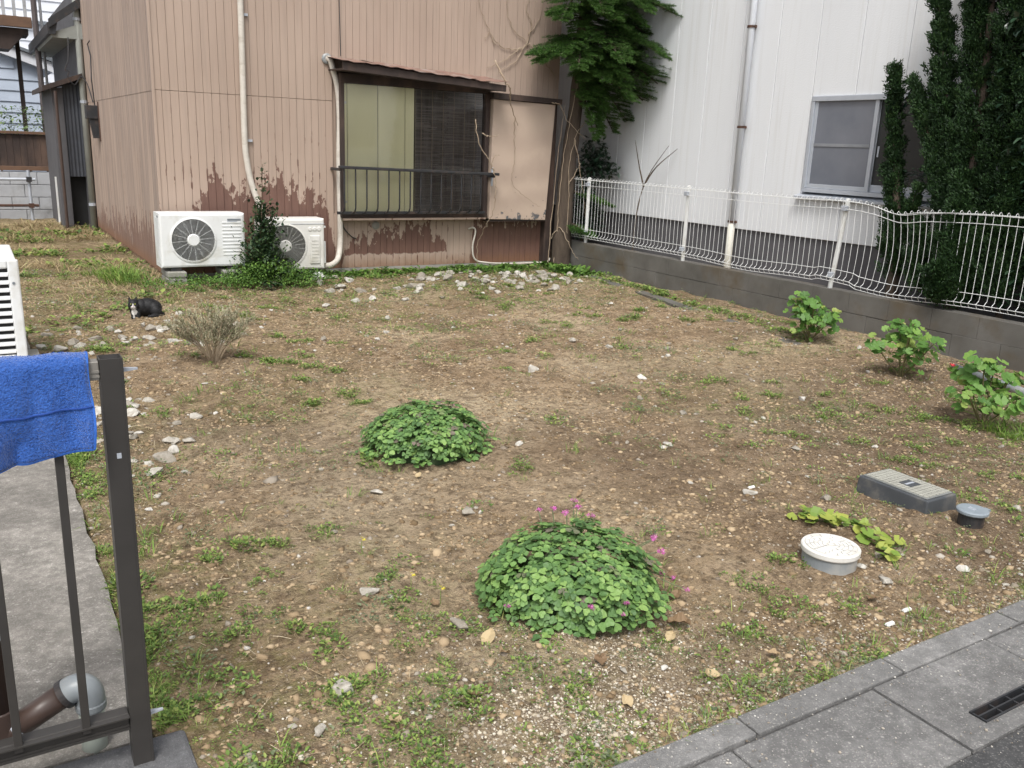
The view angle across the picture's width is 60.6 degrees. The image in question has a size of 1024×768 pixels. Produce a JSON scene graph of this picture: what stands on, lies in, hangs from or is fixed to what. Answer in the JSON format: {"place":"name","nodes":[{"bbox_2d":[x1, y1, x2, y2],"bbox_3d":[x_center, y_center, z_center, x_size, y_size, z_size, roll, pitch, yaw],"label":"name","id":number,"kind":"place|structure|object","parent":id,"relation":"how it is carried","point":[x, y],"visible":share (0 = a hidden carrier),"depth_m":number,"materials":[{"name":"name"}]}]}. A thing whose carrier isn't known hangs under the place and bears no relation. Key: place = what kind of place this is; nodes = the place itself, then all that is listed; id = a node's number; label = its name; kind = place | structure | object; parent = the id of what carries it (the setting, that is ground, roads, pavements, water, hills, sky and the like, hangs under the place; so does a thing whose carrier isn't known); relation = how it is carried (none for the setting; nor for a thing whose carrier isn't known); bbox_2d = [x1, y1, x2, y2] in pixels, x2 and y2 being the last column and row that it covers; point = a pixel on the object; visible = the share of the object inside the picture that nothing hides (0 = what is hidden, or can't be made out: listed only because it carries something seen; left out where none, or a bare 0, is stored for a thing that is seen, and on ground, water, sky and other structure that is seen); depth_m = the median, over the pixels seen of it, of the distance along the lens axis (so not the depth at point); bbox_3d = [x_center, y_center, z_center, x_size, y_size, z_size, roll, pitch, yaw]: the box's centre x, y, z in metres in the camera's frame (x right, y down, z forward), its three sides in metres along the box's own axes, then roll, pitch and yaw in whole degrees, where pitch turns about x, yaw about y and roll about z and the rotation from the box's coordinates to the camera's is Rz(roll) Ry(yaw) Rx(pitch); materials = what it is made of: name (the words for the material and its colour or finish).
{"place":"outdoors","nodes":[
{"label":"outdoors","id":0,"kind":"place"},
{"bbox_2d":[0,333,129,767],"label":"path","id":1,"kind":"structure","parent":0,"point":[33,568],"depth_m":2.77,"materials":[{"name":"concrete"}]},
{"bbox_2d":[28,349,39,355],"bbox_3d":[-3.009,-0.128,5.448,0.130,0.146,0.160,-7,18,-31],"label":"concrete block","id":2,"kind":"object","parent":1,"relation":"on","point":[31,352],"depth_m":5.42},
{"bbox_2d":[0,245,27,356],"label":"condenser","id":3,"kind":"object","parent":2,"relation":"on","point":[13,340],"visible":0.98,"depth_m":5.20,"materials":[{"name":"white metal"}]},
{"bbox_2d":[0,641,107,754],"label":"drain pipe","id":4,"kind":"object","parent":1,"relation":"on","point":[60,696],"visible":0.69,"depth_m":2.04,"materials":[{"name":"plastic"}]},
{"bbox_2d":[0,218,1023,767],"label":"soil ground","id":5,"kind":"structure","parent":0,"point":[708,568],"depth_m":3.86,"materials":[{"name":"soil"}]},
{"bbox_2d":[0,170,38,219],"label":"pipe barrier","id":6,"kind":"object","parent":5,"relation":"on","point":[28,179],"visible":0.88,"depth_m":14.34,"materials":[{"name":"metal"}]},
{"bbox_2d":[0,105,43,170],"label":"hedge shrub","id":7,"kind":"object","parent":5,"relation":"on","point":[12,119],"visible":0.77,"depth_m":14.94,"materials":[{"name":"plant"}]},
{"bbox_2d":[0,0,48,171],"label":"balcony","id":8,"kind":"structure","parent":5,"relation":"on","point":[10,37],"depth_m":14.92,"materials":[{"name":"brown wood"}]},
{"bbox_2d":[0,171,52,218],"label":"block wall","id":9,"kind":"structure","parent":5,"relation":"on","point":[14,192],"depth_m":14.66,"materials":[{"name":"concrete"}]},
{"bbox_2d":[0,130,48,170],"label":"plank fence","id":10,"kind":"object","parent":9,"relation":"on","point":[22,150],"visible":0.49,"depth_m":14.52,"materials":[{"name":"brown wood"}]},
{"bbox_2d":[55,177,60,220],"bbox_3d":[-7.072,-2.861,13.721,0.100,0.750,0.030,-7,18,-31],"label":"white board","id":11,"kind":"object","parent":5,"relation":"on","point":[57,199],"visible":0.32,"depth_m":13.68,"materials":[{"name":"paint"}]},
{"bbox_2d":[32,73,88,229],"bbox_3d":[-7.159,-3.709,13.932,0.540,2.270,2.322,-7,18,-31],"label":"lean to shed","id":12,"kind":"object","parent":5,"relation":"on","point":[64,136],"visible":0.85,"depth_m":13.23,"materials":[{"name":"grey metal"}]},
{"bbox_2d":[53,345,67,351],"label":"stone","id":13,"kind":"object","parent":5,"relation":"on","point":[57,348],"visible":0.95,"depth_m":5.95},
{"bbox_2d":[67,338,77,344],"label":"stone","id":14,"kind":"object","parent":5,"relation":"on","point":[73,341],"visible":0.72,"depth_m":6.19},
{"bbox_2d":[0,222,179,338],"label":"weeds","id":15,"kind":"object","parent":5,"relation":"on","point":[55,253],"visible":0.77,"depth_m":10.21,"materials":[{"name":"plant"}]},
{"bbox_2d":[0,218,194,325],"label":"dry grass","id":16,"kind":"structure","parent":5,"relation":"on","point":[36,226],"depth_m":10.15,"materials":[{"name":"plant"}]},
{"bbox_2d":[74,263,166,285],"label":"grass","id":17,"kind":"structure","parent":5,"relation":"on","point":[122,274],"depth_m":8.82,"materials":[{"name":"plant"}]},
{"bbox_2d":[65,450,194,733],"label":"grass","id":18,"kind":"structure","parent":5,"relation":"on","point":[105,547],"depth_m":2.42,"materials":[{"name":"plant"}]},
{"bbox_2d":[127,408,139,416],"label":"stone","id":19,"kind":"object","parent":5,"relation":"on","point":[132,412],"visible":0.79,"depth_m":4.65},
{"bbox_2d":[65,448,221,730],"bbox_3d":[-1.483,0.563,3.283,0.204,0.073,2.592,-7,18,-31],"label":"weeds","id":20,"kind":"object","parent":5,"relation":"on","point":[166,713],"visible":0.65,"depth_m":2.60,"materials":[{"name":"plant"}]},
{"bbox_2d":[128,296,164,318],"bbox_3d":[-3.045,-0.646,7.299,0.287,0.197,0.203,-4,16,-23],"label":"cat","id":21,"kind":"object","parent":5,"relation":"on","point":[148,307],"visible":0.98,"depth_m":7.26},
{"bbox_2d":[145,324,155,330],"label":"stone","id":22,"kind":"object","parent":5,"relation":"on","point":[150,327],"visible":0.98,"depth_m":6.75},
{"bbox_2d":[146,467,162,475],"bbox_3d":[-1.600,0.399,3.913,0.080,0.037,0.078,-4,16,-22],"label":"stone","id":23,"kind":"object","parent":5,"relation":"on","point":[154,470],"visible":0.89,"depth_m":3.91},
{"bbox_2d":[152,451,176,462],"bbox_3d":[-1.623,0.349,4.089,0.111,0.040,0.087,0,52,-10],"label":"stone","id":24,"kind":"object","parent":5,"relation":"on","point":[168,456],"visible":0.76,"depth_m":4.08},
{"bbox_2d":[162,436,180,442],"bbox_3d":[-1.667,0.275,4.289,0.088,0.040,0.065,1,15,-5],"label":"stone","id":25,"kind":"object","parent":5,"relation":"on","point":[168,439],"visible":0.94,"depth_m":4.27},
{"bbox_2d":[167,444,178,453],"bbox_3d":[-1.621,0.315,4.191,0.056,0.041,0.076,-6,17,-28],"label":"stone","id":26,"kind":"object","parent":5,"relation":"on","point":[173,448],"visible":0.72,"depth_m":4.18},
{"bbox_2d":[161,268,186,283],"bbox_3d":[-3.422,-1.075,8.878,0.180,0.160,0.360,-7,18,-31],"label":"concrete block","id":27,"kind":"object","parent":5,"relation":"on","point":[166,273],"depth_m":8.74,"materials":[{"name":"concrete"}]},
{"bbox_2d":[153,211,245,270],"bbox_3d":[-3.174,-1.461,8.931,0.835,0.570,0.302,-7,18,-31],"label":"condenser","id":28,"kind":"object","parent":27,"relation":"on","point":[194,238],"visible":0.99,"depth_m":8.80,"materials":[{"name":"white metal"}]},
{"bbox_2d":[182,437,195,442],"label":"stone","id":29,"kind":"object","parent":5,"relation":"on","point":[189,439],"visible":1,"depth_m":4.29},
{"bbox_2d":[190,413,202,418],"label":"stone","id":30,"kind":"object","parent":5,"relation":"on","point":[195,416],"visible":1,"depth_m":4.68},
{"bbox_2d":[162,294,259,363],"bbox_3d":[-1.934,-0.342,5.683,0.629,0.485,0.571,-7,18,-31],"label":"wiry shrub","id":31,"kind":"object","parent":5,"relation":"on","point":[217,337],"visible":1,"depth_m":5.69,"materials":[{"name":"plant"}]},
{"bbox_2d":[215,266,240,280],"bbox_3d":[-2.956,-1.131,9.154,0.190,0.160,0.360,-7,18,-31],"label":"concrete block","id":32,"kind":"object","parent":5,"relation":"on","point":[219,270],"depth_m":9.06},
{"bbox_2d":[128,254,349,292],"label":"leafy weeds","id":33,"kind":"object","parent":5,"relation":"on","point":[307,275],"visible":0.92,"depth_m":8.77,"materials":[{"name":"plant"}]},
{"bbox_2d":[231,163,294,284],"bbox_3d":[-2.523,-1.597,8.880,0.654,1.264,0.553,-7,18,-31],"label":"dark shrub","id":34,"kind":"object","parent":5,"relation":"on","point":[260,247],"visible":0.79,"depth_m":8.89,"materials":[{"name":"plant"}]},
{"bbox_2d":[259,281,282,288],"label":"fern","id":35,"kind":"object","parent":5,"relation":"on","point":[272,284],"visible":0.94,"depth_m":8.71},
{"bbox_2d":[273,257,305,280],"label":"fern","id":36,"kind":"object","parent":5,"relation":"on","point":[286,271],"visible":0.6,"depth_m":9.09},
{"bbox_2d":[314,723,325,736],"bbox_3d":[-0.490,0.879,2.220,0.025,0.024,0.047,6,15,12],"label":"stone","id":37,"kind":"object","parent":5,"relation":"on","point":[320,729],"visible":1,"depth_m":2.21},
{"bbox_2d":[310,271,329,280],"bbox_3d":[-2.130,-1.182,9.634,0.220,0.113,0.240,-7,18,-31],"label":"plastic foot","id":38,"kind":"object","parent":5,"relation":"on","point":[318,276],"visible":0.18,"depth_m":9.56},
{"bbox_2d":[254,217,325,272],"bbox_3d":[-2.378,-1.505,9.473,0.715,0.575,0.292,-7,18,-31],"label":"condenser","id":39,"kind":"object","parent":38,"relation":"on","point":[306,242],"visible":0.62,"depth_m":9.41,"materials":[{"name":"white metal"}]},
{"bbox_2d":[331,679,353,696],"bbox_3d":[-0.462,0.823,2.379,0.057,0.036,0.065,-5,17,-25],"label":"stone","id":40,"kind":"object","parent":5,"relation":"on","point":[345,685],"visible":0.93,"depth_m":2.36,"materials":[{"name":"stone"}]},
{"bbox_2d":[359,587,379,595],"bbox_3d":[-0.471,0.686,2.894,0.066,0.028,0.036,2,15,0],"label":"stone","id":41,"kind":"object","parent":5,"relation":"on","point":[365,590],"visible":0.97,"depth_m":2.89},
{"bbox_2d":[389,712,401,721],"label":"fallen leaf","id":42,"kind":"object","parent":5,"relation":"on","point":[398,718],"visible":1,"depth_m":2.26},
{"bbox_2d":[355,398,500,467],"bbox_3d":[-0.425,0.212,4.312,0.724,0.252,0.623,-7,18,-31],"label":"clover mound","id":43,"kind":"object","parent":5,"relation":"on","point":[418,437],"visible":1,"depth_m":4.15,"materials":[{"name":"plant"}]},
{"bbox_2d":[318,262,558,281],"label":"weeds","id":44,"kind":"object","parent":5,"relation":"on","point":[493,268],"visible":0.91,"depth_m":10.39,"materials":[{"name":"plant"}]},
{"bbox_2d":[450,617,468,630],"bbox_3d":[-0.162,0.746,2.721,0.035,0.029,0.081,-7,18,-31],"label":"stone","id":45,"kind":"object","parent":5,"relation":"on","point":[459,624],"visible":0.98,"depth_m":2.70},
{"bbox_2d":[462,506,474,514],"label":"stone","id":46,"kind":"object","parent":5,"relation":"on","point":[466,510],"visible":1,"depth_m":3.59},
{"bbox_2d":[481,628,494,642],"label":"fallen leaf","id":47,"kind":"object","parent":5,"relation":"on","point":[488,635],"visible":1,"depth_m":2.64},
{"bbox_2d":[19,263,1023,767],"bbox_3d":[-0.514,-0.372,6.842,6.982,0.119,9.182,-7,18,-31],"label":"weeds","id":48,"kind":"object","parent":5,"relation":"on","point":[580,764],"visible":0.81,"depth_m":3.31,"materials":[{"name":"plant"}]},
{"bbox_2d":[20,269,1023,767],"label":"weed tufts","id":49,"kind":"object","parent":5,"relation":"on","point":[376,579],"visible":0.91,"depth_m":2.84,"materials":[{"name":"plant"}]},
{"bbox_2d":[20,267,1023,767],"bbox_3d":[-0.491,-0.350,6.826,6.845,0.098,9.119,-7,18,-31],"label":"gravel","id":50,"kind":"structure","parent":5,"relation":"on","point":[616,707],"depth_m":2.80,"materials":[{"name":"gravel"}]},
{"bbox_2d":[20,265,1023,767],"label":"straw","id":51,"kind":"object","parent":5,"relation":"on","point":[446,477],"visible":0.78,"depth_m":4.72,"materials":[{"name":"plant"}]},
{"bbox_2d":[528,364,538,372],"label":"stone","id":52,"kind":"object","parent":5,"relation":"on","point":[531,368],"visible":0.74,"depth_m":6.01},
{"bbox_2d":[532,260,603,277],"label":"weeds","id":53,"kind":"object","parent":5,"relation":"on","point":[575,271],"visible":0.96,"depth_m":10.81,"materials":[{"name":"plant"}]},
{"bbox_2d":[474,498,688,645],"bbox_3d":[0.210,0.595,2.948,0.724,0.302,0.647,-7,18,-31],"label":"clover mound","id":54,"kind":"object","parent":5,"relation":"on","point":[575,587],"visible":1,"depth_m":2.79,"materials":[{"name":"plant"}]},
{"bbox_2d":[572,135,620,240],"bbox_3d":[1.031,-2.412,11.509,0.705,1.656,0.615,-7,18,-31],"label":"broadleaf shrub","id":55,"kind":"object","parent":5,"relation":"on","point":[594,160],"visible":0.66,"depth_m":11.35,"materials":[{"name":"green plant"}]},
{"bbox_2d":[594,653,606,664],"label":"fallen leaf","id":56,"kind":"object","parent":5,"relation":"on","point":[601,659],"visible":1,"depth_m":2.60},
{"bbox_2d":[524,0,683,264],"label":"broadleaf tree","id":57,"kind":"object","parent":5,"relation":"on","point":[610,59],"visible":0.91,"depth_m":10.50,"materials":[{"name":"green plant"}]},
{"bbox_2d":[548,80,585,262],"bbox_3d":[0.714,-2.643,10.938,0.526,2.407,0.146,1,15,-4],"label":"dry vine","id":58,"kind":"object","parent":57,"relation":"attached to","point":[568,179],"visible":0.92,"depth_m":10.97,"materials":[{"name":"plant"}]},
{"bbox_2d":[622,694,632,706],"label":"fallen leaf","id":59,"kind":"object","parent":5,"relation":"on","point":[626,699],"visible":1,"depth_m":2.40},
{"bbox_2d":[632,140,676,249],"bbox_3d":[1.713,-2.162,10.784,0.521,1.601,0.090,5,15,11],"label":"bare sapling","id":60,"kind":"object","parent":5,"relation":"on","point":[648,177],"visible":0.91,"depth_m":10.72,"materials":[{"name":"brown plant"}]},
{"bbox_2d":[665,631,675,640],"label":"fallen leaf","id":61,"kind":"object","parent":5,"relation":"on","point":[669,635],"visible":1,"depth_m":2.78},
{"bbox_2d":[671,589,680,597],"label":"fallen leaf","id":62,"kind":"object","parent":5,"relation":"on","point":[676,593],"visible":1,"depth_m":3.00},
{"bbox_2d":[667,612,690,624],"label":"fallen leaf","id":63,"kind":"object","parent":5,"relation":"on","point":[679,617],"visible":1,"depth_m":2.86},
{"bbox_2d":[590,276,801,344],"bbox_3d":[1.641,-0.768,8.840,0.099,0.115,3.768,-4,16,-21],"label":"buried edging","id":64,"kind":"object","parent":5,"relation":"on","point":[669,302],"visible":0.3,"depth_m":8.94,"materials":[{"name":"concrete"}]},
{"bbox_2d":[587,271,806,341],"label":"weeds","id":65,"kind":"object","parent":5,"relation":"on","point":[649,287],"visible":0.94,"depth_m":8.72,"materials":[{"name":"plant"}]},
{"bbox_2d":[705,668,720,676],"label":"fallen leaf","id":66,"kind":"object","parent":5,"relation":"on","point":[711,672],"visible":1,"depth_m":2.57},
{"bbox_2d":[742,489,757,494],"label":"stone","id":67,"kind":"object","parent":5,"relation":"on","point":[748,491],"visible":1,"depth_m":3.88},
{"bbox_2d":[570,239,1023,372],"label":"block wall","id":68,"kind":"structure","parent":5,"relation":"on","point":[961,333],"depth_m":8.03,"materials":[{"name":"concrete"}]},
{"bbox_2d":[571,177,1023,316],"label":"fence","id":69,"kind":"object","parent":68,"relation":"on","point":[845,209],"visible":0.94,"depth_m":8.14,"materials":[{"name":"white metal"}]},
{"bbox_2d":[783,290,842,342],"bbox_3d":[2.497,-0.546,7.224,0.475,0.446,0.444,14,19,37],"label":"geranium","id":70,"kind":"object","parent":5,"relation":"on","point":[804,311],"visible":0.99,"depth_m":7.15,"materials":[{"name":"plant"}]},
{"bbox_2d":[800,533,860,575],"bbox_3d":[1.179,0.646,3.256,0.212,0.112,0.212,-7,18,-31],"label":"drain inspection cap","id":71,"kind":"object","parent":5,"relation":"on","point":[831,554],"visible":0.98,"depth_m":3.19,"materials":[{"name":"grey plastic"}]},
{"bbox_2d":[786,505,906,560],"bbox_3d":[1.363,0.573,3.491,0.231,0.083,0.496,-8,18,-34],"label":"creeping plant","id":72,"kind":"object","parent":5,"relation":"on","point":[813,513],"visible":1,"depth_m":3.51,"materials":[{"name":"green plant"}]},
{"bbox_2d":[878,576,892,583],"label":"stone","id":73,"kind":"object","parent":5,"relation":"on","point":[885,580],"visible":1,"depth_m":3.13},
{"bbox_2d":[874,58,926,298],"bbox_3d":[3.383,-1.632,7.660,0.350,2.333,0.650,-7,18,-31],"label":"juniper","id":74,"kind":"object","parent":5,"relation":"on","point":[896,199],"visible":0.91,"depth_m":7.62,"materials":[{"name":"green plant"}]},
{"bbox_2d":[864,318,946,376],"bbox_3d":[2.790,-0.266,6.179,0.526,0.448,0.531,12,18,33],"label":"geranium","id":75,"kind":"object","parent":5,"relation":"on","point":[905,345],"visible":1,"depth_m":6.09,"materials":[{"name":"plant"}]},
{"bbox_2d":[856,469,955,513],"bbox_3d":[1.756,0.495,3.913,0.224,0.122,0.364,-7,18,-31],"label":"water meter box","id":76,"kind":"object","parent":5,"relation":"on","point":[894,487],"visible":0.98,"depth_m":3.84,"materials":[{"name":"concrete"}]},
{"bbox_2d":[896,0,1023,310],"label":"juniper","id":77,"kind":"object","parent":5,"relation":"on","point":[962,149],"visible":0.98,"depth_m":6.90,"materials":[{"name":"green plant"}]},
{"bbox_2d":[955,565,969,571],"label":"stone","id":78,"kind":"object","parent":5,"relation":"on","point":[960,568],"visible":0.98,"depth_m":3.27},
{"bbox_2d":[956,503,990,528],"bbox_3d":[1.922,0.570,3.662,0.141,0.112,0.126,-7,18,-31],"label":"valve box","id":79,"kind":"object","parent":5,"relation":"on","point":[974,516],"visible":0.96,"depth_m":3.62,"materials":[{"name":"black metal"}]},
{"bbox_2d":[944,350,1023,424],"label":"geranium","id":80,"kind":"object","parent":5,"relation":"on","point":[988,367],"visible":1,"depth_m":5.09,"materials":[{"name":"plant"}]},
{"bbox_2d":[950,364,1023,396],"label":"loose pipe","id":81,"kind":"object","parent":5,"relation":"on","point":[980,376],"visible":0.41,"depth_m":5.85,"materials":[{"name":"grey plastic"}]},
{"bbox_2d":[692,624,1023,767],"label":"gutter","id":82,"kind":"object","parent":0,"point":[943,724],"visible":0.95,"depth_m":2.34,"materials":[{"name":"concrete"}]},
{"bbox_2d":[969,684,1023,722],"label":"drain grate","id":83,"kind":"object","parent":82,"relation":"in","point":[999,705],"visible":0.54,"depth_m":2.44,"materials":[{"name":"black metal"}]},
{"bbox_2d":[886,0,1023,320],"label":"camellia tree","id":84,"kind":"object","parent":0,"point":[1016,33],"visible":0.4,"depth_m":6.65,"materials":[{"name":"green plant"}]},
{"bbox_2d":[949,727,1023,767],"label":"road","id":85,"kind":"structure","parent":0,"point":[1010,755],"depth_m":2.23,"materials":[{"name":"asphalt"}]},
{"bbox_2d":[616,601,1023,767],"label":"road grit","id":86,"kind":"object","parent":85,"relation":"on","point":[839,752],"visible":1,"depth_m":2.33,"materials":[{"name":"gravel"}]},
{"bbox_2d":[970,416,1023,440],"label":"grass","id":87,"kind":"structure","parent":0,"point":[1011,432],"depth_m":5.03,"materials":[{"name":"plant"}]},
{"label":"terrain","id":88,"kind":"structure","parent":0,"visible":0},
{"bbox_2d":[0,46,52,171],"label":"blue house","id":89,"kind":"structure","parent":88,"relation":"on","point":[9,89],"depth_m":16.79,"materials":[{"name":"grey plastic"}]},
{"bbox_2d":[0,0,62,84],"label":"white house","id":90,"kind":"structure","parent":88,"relation":"on","point":[49,7],"depth_m":21.65,"materials":[{"name":"paint"}]},
{"bbox_2d":[51,730,197,767],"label":"concrete plinth","id":91,"kind":"structure","parent":88,"relation":"on","point":[173,750],"depth_m":2.08,"materials":[{"name":"concrete"}]},
{"bbox_2d":[0,353,162,765],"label":"metal railing","id":92,"kind":"object","parent":91,"relation":"on","point":[133,716],"visible":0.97,"depth_m":1.92,"materials":[{"name":"brown metal"}]},
{"bbox_2d":[0,351,96,472],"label":"towel","id":93,"kind":"object","parent":92,"relation":"hanging from","point":[47,409],"visible":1,"depth_m":1.76,"materials":[{"name":"fabric"}]},
{"bbox_2d":[28,0,562,278],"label":"old house","id":94,"kind":"structure","parent":88,"relation":"on","point":[422,87],"depth_m":9.88,"materials":[{"name":"metal"}]},
{"bbox_2d":[64,37,92,101],"bbox_3d":[-6.130,-4.504,12.561,0.729,0.907,0.228,13,18,35],"label":"cable","id":95,"kind":"object","parent":94,"relation":"hanging from","point":[68,70],"visible":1,"depth_m":12.65,"materials":[{"name":"rubber"}]},
{"bbox_2d":[84,40,100,140],"bbox_3d":[-5.870,-4.076,12.181,0.162,1.347,0.367,-7,18,-31],"label":"meter box","id":96,"kind":"object","parent":94,"relation":"attached to","point":[92,114],"visible":1,"depth_m":12.17,"materials":[{"name":"black metal"}]},
{"bbox_2d":[237,0,262,208],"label":"wrapped pipe","id":97,"kind":"object","parent":94,"relation":"attached to","point":[242,67],"visible":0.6,"depth_m":9.01,"materials":[{"name":"plastic"}]},
{"bbox_2d":[321,53,346,267],"bbox_3d":[-1.991,-2.424,9.595,0.220,2.269,0.434,8,16,22],"label":"wrapped pipe","id":98,"kind":"object","parent":94,"relation":"attached to","point":[334,74],"visible":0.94,"depth_m":9.67,"materials":[{"name":"grey plastic"}]},
{"bbox_2d":[336,73,490,219],"bbox_3d":[-1.110,-2.694,10.111,1.860,1.560,0.180,-7,18,-31],"label":"window","id":99,"kind":"structure","parent":94,"relation":"in","point":[434,125],"depth_m":10.05,"materials":[{"name":"brown glass"}]},
{"bbox_2d":[475,119,498,263],"bbox_3d":[-0.309,-2.242,10.486,0.259,1.759,0.319,4,15,8],"label":"dry vine","id":100,"kind":"object","parent":94,"relation":"attached to","point":[491,168],"visible":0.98,"depth_m":10.35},
{"bbox_2d":[494,60,517,124],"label":"dry vine","id":101,"kind":"object","parent":94,"relation":"attached to","point":[498,67],"visible":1,"depth_m":10.09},
{"bbox_2d":[468,227,549,263],"bbox_3d":[-0.022,-1.751,11.089,1.181,0.485,0.070,-6,17,-28],"label":"hose","id":102,"kind":"object","parent":94,"relation":"attached to","point":[474,228],"visible":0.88,"depth_m":10.92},
{"bbox_2d":[479,0,553,74],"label":"dry vine","id":103,"kind":"object","parent":94,"relation":"attached to","point":[518,35],"visible":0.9,"depth_m":10.50,"materials":[{"name":"plant"}]},
{"bbox_2d":[551,0,1023,322],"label":"white building","id":104,"kind":"structure","parent":88,"relation":"on","point":[815,114],"depth_m":9.37,"materials":[{"name":"paint"}]},
{"bbox_2d":[724,0,757,267],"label":"downpipe","id":105,"kind":"object","parent":104,"relation":"attached to","point":[751,27],"visible":0.91,"depth_m":9.60,"materials":[{"name":"white plastic"}]},
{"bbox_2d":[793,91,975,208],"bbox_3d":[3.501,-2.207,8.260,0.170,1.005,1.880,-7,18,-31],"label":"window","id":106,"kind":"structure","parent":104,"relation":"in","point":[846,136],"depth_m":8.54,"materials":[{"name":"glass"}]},
{"bbox_2d":[612,600,1023,767],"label":"kerb","id":107,"kind":"structure","parent":88,"relation":"on","point":[913,658],"depth_m":2.42,"materials":[{"name":"concrete"}]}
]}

